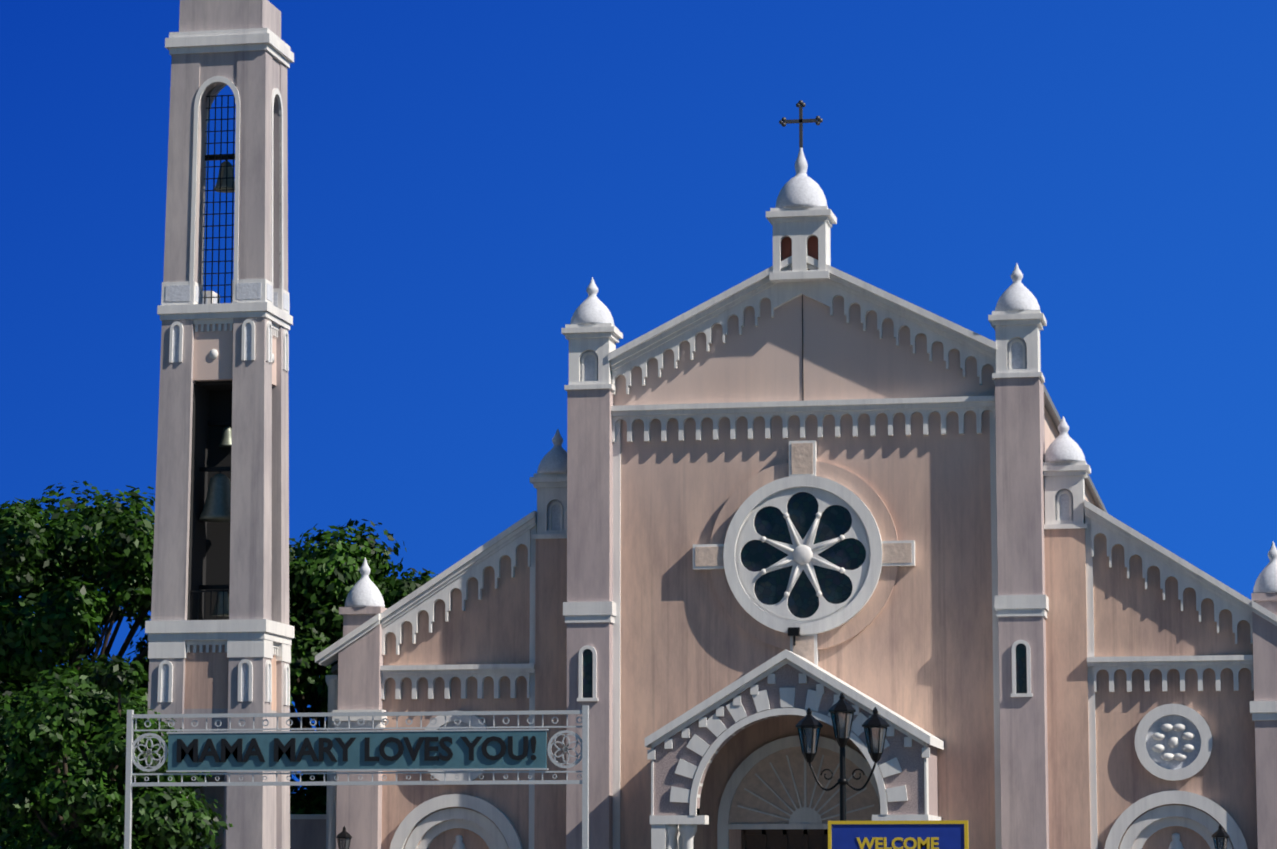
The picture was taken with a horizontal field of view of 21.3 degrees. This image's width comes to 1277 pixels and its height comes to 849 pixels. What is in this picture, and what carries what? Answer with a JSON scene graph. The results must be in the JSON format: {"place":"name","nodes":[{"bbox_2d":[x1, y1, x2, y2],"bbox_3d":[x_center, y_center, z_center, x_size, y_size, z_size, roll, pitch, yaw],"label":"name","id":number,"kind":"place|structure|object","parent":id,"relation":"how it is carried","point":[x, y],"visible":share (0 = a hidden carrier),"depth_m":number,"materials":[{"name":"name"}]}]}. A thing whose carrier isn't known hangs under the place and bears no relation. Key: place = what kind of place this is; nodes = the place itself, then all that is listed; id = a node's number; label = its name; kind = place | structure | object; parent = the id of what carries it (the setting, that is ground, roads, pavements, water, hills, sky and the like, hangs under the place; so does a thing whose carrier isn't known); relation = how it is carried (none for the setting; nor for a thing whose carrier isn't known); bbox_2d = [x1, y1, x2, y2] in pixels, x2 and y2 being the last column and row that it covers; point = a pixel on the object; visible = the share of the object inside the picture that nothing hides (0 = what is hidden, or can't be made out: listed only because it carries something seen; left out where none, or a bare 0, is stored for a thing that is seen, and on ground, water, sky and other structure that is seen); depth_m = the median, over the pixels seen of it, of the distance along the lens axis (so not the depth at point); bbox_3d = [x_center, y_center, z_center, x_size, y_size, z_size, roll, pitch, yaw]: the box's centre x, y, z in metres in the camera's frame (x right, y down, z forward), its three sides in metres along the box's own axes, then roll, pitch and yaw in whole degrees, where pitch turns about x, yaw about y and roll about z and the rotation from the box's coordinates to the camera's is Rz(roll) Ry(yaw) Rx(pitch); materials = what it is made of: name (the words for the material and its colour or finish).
{"place":"outdoors","nodes":[
{"label":"outdoors","id":0,"kind":"place"},
{"bbox_2d":[124,705,588,848],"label":"gate arch","id":1,"kind":"structure","parent":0,"point":[457,761],"depth_m":61.76,"materials":[{"name":"grey metal"}]},
{"bbox_2d":[177,736,535,761],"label":"gate letters","id":2,"kind":"object","parent":1,"relation":"attached to","point":[235,749],"visible":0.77,"depth_m":61.83,"materials":[{"name":"metal"}]},
{"bbox_2d":[0,0,1276,846],"label":"sky","id":3,"kind":"structure","parent":0,"point":[462,173],"materials":[{"name":"blue"}]},
{"bbox_3d":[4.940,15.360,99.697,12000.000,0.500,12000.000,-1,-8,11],"label":"ground","id":4,"kind":"structure","parent":0,"visible":0},
{"bbox_2d":[0,680,190,848],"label":"tree","id":5,"kind":"object","parent":4,"relation":"on","point":[72,757],"visible":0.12,"depth_m":86.32,"materials":[{"name":"green plant"}]},
{"bbox_2d":[0,654,232,848],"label":"tree","id":6,"kind":"object","parent":4,"relation":"on","point":[81,807],"visible":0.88,"depth_m":80.49,"materials":[{"name":"green plant"}]},
{"bbox_2d":[0,480,292,843],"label":"tree","id":7,"kind":"object","parent":4,"relation":"on","point":[60,569],"visible":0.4,"depth_m":107.56,"materials":[{"name":"green plant"}]},
{"bbox_2d":[145,0,294,848],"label":"bell tower","id":8,"kind":"structure","parent":4,"relation":"on","point":[219,630],"depth_m":100.75,"materials":[{"name":"paint"}]},
{"bbox_2d":[290,814,325,848],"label":"annex wall","id":9,"kind":"structure","parent":4,"relation":"on","point":[307,831],"depth_m":106.06,"materials":[{"name":"beige paint"}]},
{"bbox_2d":[289,519,438,813],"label":"tree","id":10,"kind":"object","parent":4,"relation":"on","point":[323,581],"visible":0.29,"depth_m":110.86,"materials":[{"name":"green plant"}]},
{"bbox_2d":[315,100,1276,848],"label":"church","id":11,"kind":"structure","parent":4,"relation":"on","point":[787,488],"depth_m":100.91,"materials":[{"name":"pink paint"}]},
{"bbox_2d":[336,826,351,848],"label":"lamp post","id":12,"kind":"object","parent":11,"relation":"on","point":[344,837],"visible":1,"depth_m":99.51,"materials":[{"name":"black metal"}]},
{"bbox_2d":[1211,825,1228,848],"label":"lamp post","id":13,"kind":"object","parent":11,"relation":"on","point":[1220,836],"visible":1,"depth_m":94.81,"materials":[{"name":"black metal"}]},
{"bbox_2d":[796,693,888,820],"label":"street lamp","id":14,"kind":"object","parent":4,"relation":"on","point":[875,725],"visible":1,"depth_m":65.10,"materials":[{"name":"black metal"}]},
{"bbox_2d":[828,820,968,848],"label":"welcome sign","id":15,"kind":"object","parent":4,"relation":"on","point":[951,834],"visible":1,"depth_m":43.82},
{"bbox_2d":[856,837,938,848],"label":"sign lettering","id":16,"kind":"object","parent":15,"relation":"attached to","point":[925,843],"visible":1,"depth_m":43.79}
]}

